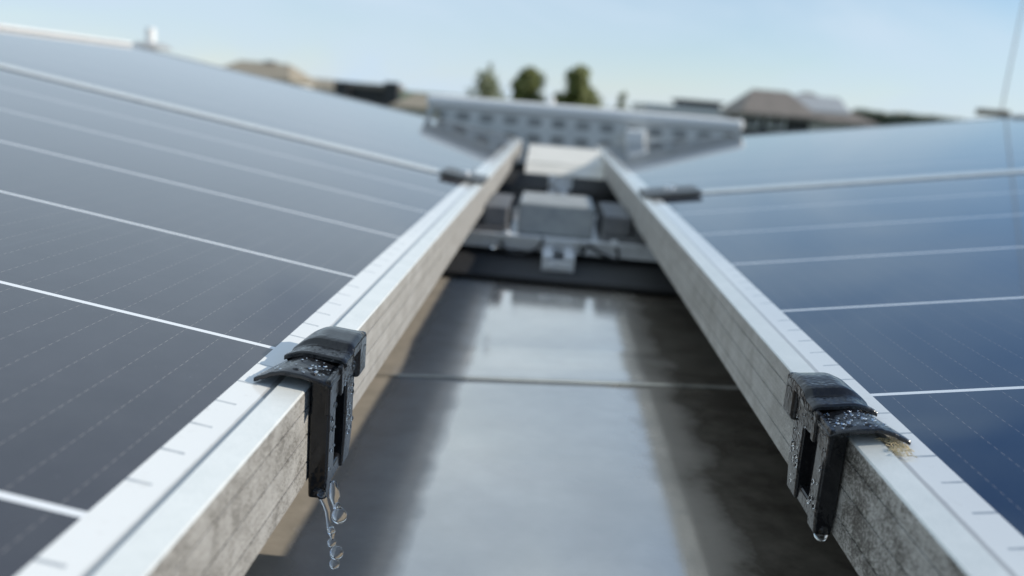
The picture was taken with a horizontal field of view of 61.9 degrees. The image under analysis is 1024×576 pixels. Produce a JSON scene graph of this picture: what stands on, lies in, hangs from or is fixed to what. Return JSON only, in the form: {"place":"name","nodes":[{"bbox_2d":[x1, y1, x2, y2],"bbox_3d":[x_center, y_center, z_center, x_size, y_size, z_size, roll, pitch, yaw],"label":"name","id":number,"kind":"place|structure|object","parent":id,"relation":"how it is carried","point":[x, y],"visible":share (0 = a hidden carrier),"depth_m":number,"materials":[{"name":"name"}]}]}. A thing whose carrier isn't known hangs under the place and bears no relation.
{"place":"outdoors","nodes":[
{"label":"outdoors","id":0,"kind":"place"},
{"bbox_2d":[223,60,317,88],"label":"house","id":1,"kind":"structure","parent":0,"point":[287,73],"depth_m":51.06,"materials":[{"name":"beige tile"}]},
{"bbox_2d":[312,78,337,93],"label":"house","id":2,"kind":"structure","parent":0,"point":[325,85],"depth_m":58.00,"materials":[{"name":"beige tile"}]},
{"bbox_2d":[334,81,404,106],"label":"dark hall","id":3,"kind":"structure","parent":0,"point":[386,94],"depth_m":37.33,"materials":[{"name":"brown tile"}]},
{"bbox_2d":[389,93,439,118],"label":"house","id":4,"kind":"structure","parent":0,"point":[415,103],"depth_m":33.83,"materials":[{"name":"beige tile"}]},
{"bbox_2d":[0,0,1023,119],"label":"sky","id":5,"kind":"structure","parent":0,"point":[947,58],"materials":[{"name":"blue"}]},
{"bbox_2d":[400,91,633,110],"bbox_3d":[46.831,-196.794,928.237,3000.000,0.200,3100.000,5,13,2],"label":"ground","id":6,"kind":"structure","parent":0,"point":[404,94],"depth_m":1758.68,"materials":[{"name":"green plant"}]},
{"bbox_2d":[132,27,171,50],"bbox_3d":[-1.808,2.191,4.366,0.170,6.781,0.170,5,13,2],"label":"vent pipe","id":7,"kind":"object","parent":6,"relation":"on","point":[150,43],"visible":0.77,"depth_m":3.61,"materials":[{"name":"white metal"}]},
{"bbox_2d":[465,69,507,99],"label":"tree","id":8,"kind":"object","parent":6,"relation":"on","point":[485,87],"visible":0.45,"depth_m":64.15,"materials":[{"name":"green plant"}]},
{"bbox_2d":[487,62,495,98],"bbox_3d":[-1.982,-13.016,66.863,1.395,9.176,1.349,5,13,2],"label":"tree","id":9,"kind":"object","parent":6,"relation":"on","point":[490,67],"visible":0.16,"depth_m":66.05,"materials":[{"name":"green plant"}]},
{"bbox_2d":[509,66,546,102],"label":"tree","id":10,"kind":"object","parent":6,"relation":"on","point":[526,85],"visible":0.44,"depth_m":57.82,"materials":[{"name":"green plant"}]},
{"bbox_2d":[547,97,554,103],"bbox_3d":[0.227,0.846,11.450,0.100,6.663,0.097,5,13,2],"label":"flue pipe","id":11,"kind":"object","parent":6,"relation":"on","point":[550,100],"visible":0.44,"depth_m":10.70,"materials":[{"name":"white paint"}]},
{"bbox_2d":[244,274,858,575],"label":"flat roof","id":12,"kind":"structure","parent":6,"relation":"on","point":[453,477],"depth_m":0.54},
{"bbox_2d":[375,343,738,388],"bbox_3d":[0.018,0.065,0.750,2.856,0.002,0.098,3,13,-8],"label":"roof seam","id":13,"kind":"object","parent":12,"relation":"on","point":[505,363],"visible":0.34,"depth_m":0.74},
{"bbox_2d":[442,161,678,294],"bbox_3d":[0.108,-0.238,2.115,1.280,0.006,2.160,5,13,2],"label":"rubber mat","id":14,"kind":"object","parent":12,"relation":"on","point":[588,271],"visible":0.07,"depth_m":1.16,"materials":[{"name":"black rubber"}]},
{"bbox_2d":[541,176,574,272],"bbox_3d":[0.105,-0.223,1.990,0.042,0.019,1.812,5,13,2],"label":"base rail","id":15,"kind":"object","parent":14,"relation":"on","point":[557,262],"visible":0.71,"depth_m":1.14,"materials":[{"name":"metal"}]},
{"bbox_2d":[461,208,657,261],"bbox_3d":[0.064,-0.088,1.315,2.470,0.028,0.255,5,13,2],"label":"ballast tray","id":16,"kind":"object","parent":15,"relation":"on","point":[512,238],"visible":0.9,"depth_m":1.20,"materials":[{"name":"metal"}]},
{"bbox_2d":[471,193,513,232],"bbox_3d":[-0.037,-0.117,1.314,0.073,0.042,0.190,5,13,2],"label":"panel stand","id":17,"kind":"object","parent":16,"relation":"on","point":[497,215],"visible":0.62,"depth_m":1.23,"materials":[{"name":"plastic"}]},
{"bbox_2d":[0,24,521,210],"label":"solar panel","id":18,"kind":"object","parent":17,"relation":"on","point":[126,68],"visible":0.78,"depth_m":1.65,"materials":[{"name":"blue glass"}]},
{"bbox_2d":[0,65,484,575],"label":"solar panel","id":19,"kind":"object","parent":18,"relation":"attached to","point":[174,281],"visible":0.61,"depth_m":0.42,"materials":[{"name":"blue glass"}]},
{"bbox_2d":[253,326,366,497],"bbox_3d":[-0.086,0.052,0.370,0.033,0.062,0.060,5,13,2],"label":"drain clip","id":20,"kind":"object","parent":19,"relation":"attached to","point":[336,350],"visible":1,"depth_m":0.35,"materials":[{"name":"black plastic"}]},
{"bbox_2d":[277,359,355,470],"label":"water beads","id":21,"kind":"object","parent":20,"relation":"attached to","point":[348,409],"visible":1,"depth_m":0.37,"materials":[{"name":"white"}]},
{"bbox_2d":[317,491,325,497],"bbox_3d":[-0.079,0.085,0.352,0.003,0.003,0.003,5,13,2],"label":"water drop","id":22,"kind":"object","parent":20,"relation":"attached to","point":[321,494],"visible":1,"depth_m":0.35,"materials":[{"name":"white"}]},
{"bbox_2d":[314,488,335,538],"bbox_3d":[-0.078,0.094,0.356,0.010,0.023,0.005,5,13,2],"label":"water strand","id":23,"kind":"object","parent":20,"relation":"attached to","point":[331,531],"visible":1,"depth_m":0.35,"materials":[{"name":"white"}]},
{"bbox_2d":[327,538,335,546],"bbox_3d":[-0.076,0.107,0.358,0.004,0.004,0.004,5,13,2],"label":"water drop","id":24,"kind":"object","parent":23,"relation":"attached to","point":[331,542],"visible":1,"depth_m":0.36,"materials":[{"name":"white"}]},
{"bbox_2d":[331,507,346,523],"bbox_3d":[-0.072,0.095,0.356,0.007,0.007,0.007,5,13,2],"label":"water drop","id":25,"kind":"object","parent":23,"relation":"attached to","point":[339,516],"visible":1,"depth_m":0.35,"materials":[{"name":"white"}]},
{"bbox_2d":[329,480,339,508],"bbox_3d":[-0.073,0.086,0.354,0.005,0.012,0.005,5,13,2],"label":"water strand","id":26,"kind":"object","parent":20,"relation":"hanging from","point":[334,495],"visible":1,"depth_m":0.35,"materials":[{"name":"white"}]},
{"bbox_2d":[329,559,339,568],"bbox_3d":[-0.075,0.117,0.360,0.004,0.005,0.004,5,13,2],"label":"water drop","id":27,"kind":"object","parent":20,"relation":"attached to","point":[334,564],"visible":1,"depth_m":0.36,"materials":[{"name":"white"}]},
{"bbox_2d":[330,546,343,559],"bbox_3d":[-0.074,0.112,0.359,0.006,0.006,0.006,5,13,2],"label":"water drop","id":28,"kind":"object","parent":20,"relation":"attached to","point":[336,552],"visible":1,"depth_m":0.36,"materials":[{"name":"white"}]},
{"bbox_2d":[440,167,487,184],"bbox_3d":[-0.066,-0.158,1.197,0.061,0.014,0.080,5,13,2],"label":"clamp","id":29,"kind":"object","parent":18,"relation":"attached to","point":[469,176],"visible":1,"depth_m":1.17,"materials":[{"name":"metal"}]},
{"bbox_2d":[490,243,496,248],"bbox_3d":[-0.021,-0.049,0.995,0.007,0.007,0.007,5,13,2],"label":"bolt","id":30,"kind":"object","parent":16,"relation":"attached to","point":[493,245],"visible":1,"depth_m":0.99,"materials":[{"name":"white metal"}]},
{"bbox_2d":[500,234,543,255],"bbox_3d":[0.014,-0.063,1.206,0.061,0.026,0.059,5,13,2],"label":"cable","id":31,"kind":"object","parent":16,"relation":"on","point":[522,253],"visible":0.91,"depth_m":1.18,"materials":[{"name":"black plastic"}]},
{"bbox_2d":[517,191,594,238],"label":"concrete slab","id":32,"kind":"structure","parent":16,"relation":"on","point":[557,215],"depth_m":1.26,"materials":[{"name":"grey concrete"}]},
{"bbox_2d":[579,239,619,260],"bbox_3d":[0.122,-0.055,1.195,0.057,0.024,0.054,5,13,2],"label":"cable","id":33,"kind":"object","parent":16,"relation":"on","point":[582,251],"visible":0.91,"depth_m":1.18,"materials":[{"name":"black plastic"}]},
{"bbox_2d":[595,202,646,244],"bbox_3d":[0.174,-0.098,1.307,0.082,0.042,0.190,5,13,2],"label":"panel stand","id":34,"kind":"object","parent":16,"relation":"on","point":[613,221],"visible":0.64,"depth_m":1.22,"materials":[{"name":"plastic"}]},
{"bbox_2d":[594,114,1023,223],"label":"solar panel","id":35,"kind":"object","parent":34,"relation":"on","point":[944,148],"visible":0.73,"depth_m":1.63,"materials":[{"name":"blue glass"}]},
{"bbox_2d":[635,171,1023,575],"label":"solar panel","id":36,"kind":"object","parent":34,"relation":"on","point":[897,305],"visible":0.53,"depth_m":0.50,"materials":[{"name":"blue glass"}]},
{"bbox_2d":[638,185,701,197],"bbox_3d":[0.219,-0.134,1.188,0.078,0.016,0.080,5,13,2],"label":"clamp","id":37,"kind":"object","parent":36,"relation":"attached to","point":[666,191],"visible":0.98,"depth_m":1.16,"materials":[{"name":"metal"}]},
{"bbox_2d":[783,372,910,533],"bbox_3d":[0.137,0.069,0.360,0.033,0.055,0.060,5,13,2],"label":"drain clip","id":38,"kind":"object","parent":36,"relation":"attached to","point":[820,394],"visible":1,"depth_m":0.35,"materials":[{"name":"black plastic"}]},
{"bbox_2d":[814,527,828,541],"bbox_3d":[0.125,0.099,0.345,0.006,0.009,0.006,5,13,2],"label":"water drop","id":39,"kind":"object","parent":38,"relation":"hanging from","point":[821,534],"visible":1,"depth_m":0.34,"materials":[{"name":"white"}]},
{"bbox_2d":[789,395,886,508],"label":"water beads","id":40,"kind":"object","parent":38,"relation":"attached to","point":[819,469],"visible":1,"depth_m":0.34,"materials":[{"name":"white"}]},
{"bbox_2d":[876,437,916,457],"bbox_3d":[0.146,0.060,0.324,0.010,0.003,0.018,5,13,2],"label":"straw tuft","id":41,"kind":"object","parent":36,"relation":"attached to","point":[895,448],"visible":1,"depth_m":0.32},
{"bbox_2d":[555,165,571,190],"bbox_3d":[0.121,-0.261,1.998,0.038,0.054,0.098,5,13,2],"label":"bracket post","id":42,"kind":"object","parent":15,"relation":"on","point":[563,183],"visible":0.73,"depth_m":1.95,"materials":[{"name":"metal"}]},
{"bbox_2d":[525,144,603,179],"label":"cream block","id":43,"kind":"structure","parent":42,"relation":"on","point":[562,157],"depth_m":2.00,"materials":[{"name":"concrete"}]},
{"bbox_2d":[427,94,743,167],"bbox_3d":[0.220,-0.478,2.764,0.964,0.216,0.324,5,13,2],"label":"cable tray","id":44,"kind":"object","parent":14,"relation":"on","point":[556,125],"visible":0.59,"depth_m":2.61,"materials":[{"name":"grey metal"}]},
{"bbox_2d":[624,129,645,143],"bbox_3d":[0.372,-0.444,2.589,0.062,0.074,0.039,5,13,2],"label":"junction box","id":45,"kind":"object","parent":44,"relation":"attached to","point":[634,136],"visible":0.49,"depth_m":2.57,"materials":[{"name":"white paint"}]},
{"bbox_2d":[552,63,603,107],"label":"tree","id":46,"kind":"object","parent":6,"relation":"on","point":[580,91],"visible":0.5,"depth_m":57.74,"materials":[{"name":"green plant"}]},
{"bbox_2d":[613,91,627,109],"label":"tree","id":47,"kind":"object","parent":6,"relation":"on","point":[621,99],"visible":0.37,"depth_m":67.92,"materials":[{"name":"green plant"}]},
{"bbox_2d":[631,103,727,136],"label":"flat building","id":48,"kind":"structure","parent":6,"relation":"on","point":[676,109],"depth_m":43.70,"materials":[{"name":"grey metal"}]},
{"bbox_2d":[671,99,724,108],"bbox_3d":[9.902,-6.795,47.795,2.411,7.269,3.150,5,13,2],"label":"rooftop cabin","id":49,"kind":"object","parent":48,"relation":"on","point":[698,103],"visible":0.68,"depth_m":45.66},
{"bbox_2d":[852,108,967,125],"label":"woodland","id":50,"kind":"object","parent":6,"relation":"on","point":[881,118],"visible":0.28,"depth_m":85.19,"materials":[{"name":"green plant"}]},
{"bbox_2d":[975,0,1023,116],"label":"lightning rod","id":51,"kind":"object","parent":6,"relation":"on","point":[993,112],"visible":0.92,"depth_m":3.79,"materials":[{"name":"grey metal"}]},
{"bbox_2d":[718,89,821,136],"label":"house","id":52,"kind":"structure","parent":0,"point":[757,111],"depth_m":29.41,"materials":[{"name":"brown tile"}]},
{"bbox_2d":[740,115,760,127],"bbox_3d":[8.178,-5.733,29.331,0.670,0.392,0.098,5,13,2],"label":"window","id":53,"kind":"structure","parent":52,"relation":"in","point":[749,121],"depth_m":29.29,"materials":[{"name":"white glass"}]},
{"bbox_2d":[766,118,785,128],"bbox_3d":[9.066,-5.670,29.300,0.620,0.369,0.098,5,13,2],"label":"window","id":54,"kind":"structure","parent":52,"relation":"in","point":[777,123],"depth_m":29.26,"materials":[{"name":"white glass"}]},
{"bbox_2d":[791,92,879,130],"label":"house","id":55,"kind":"structure","parent":0,"point":[833,113],"depth_m":34.42,"materials":[{"name":"grey tile"}]}
]}

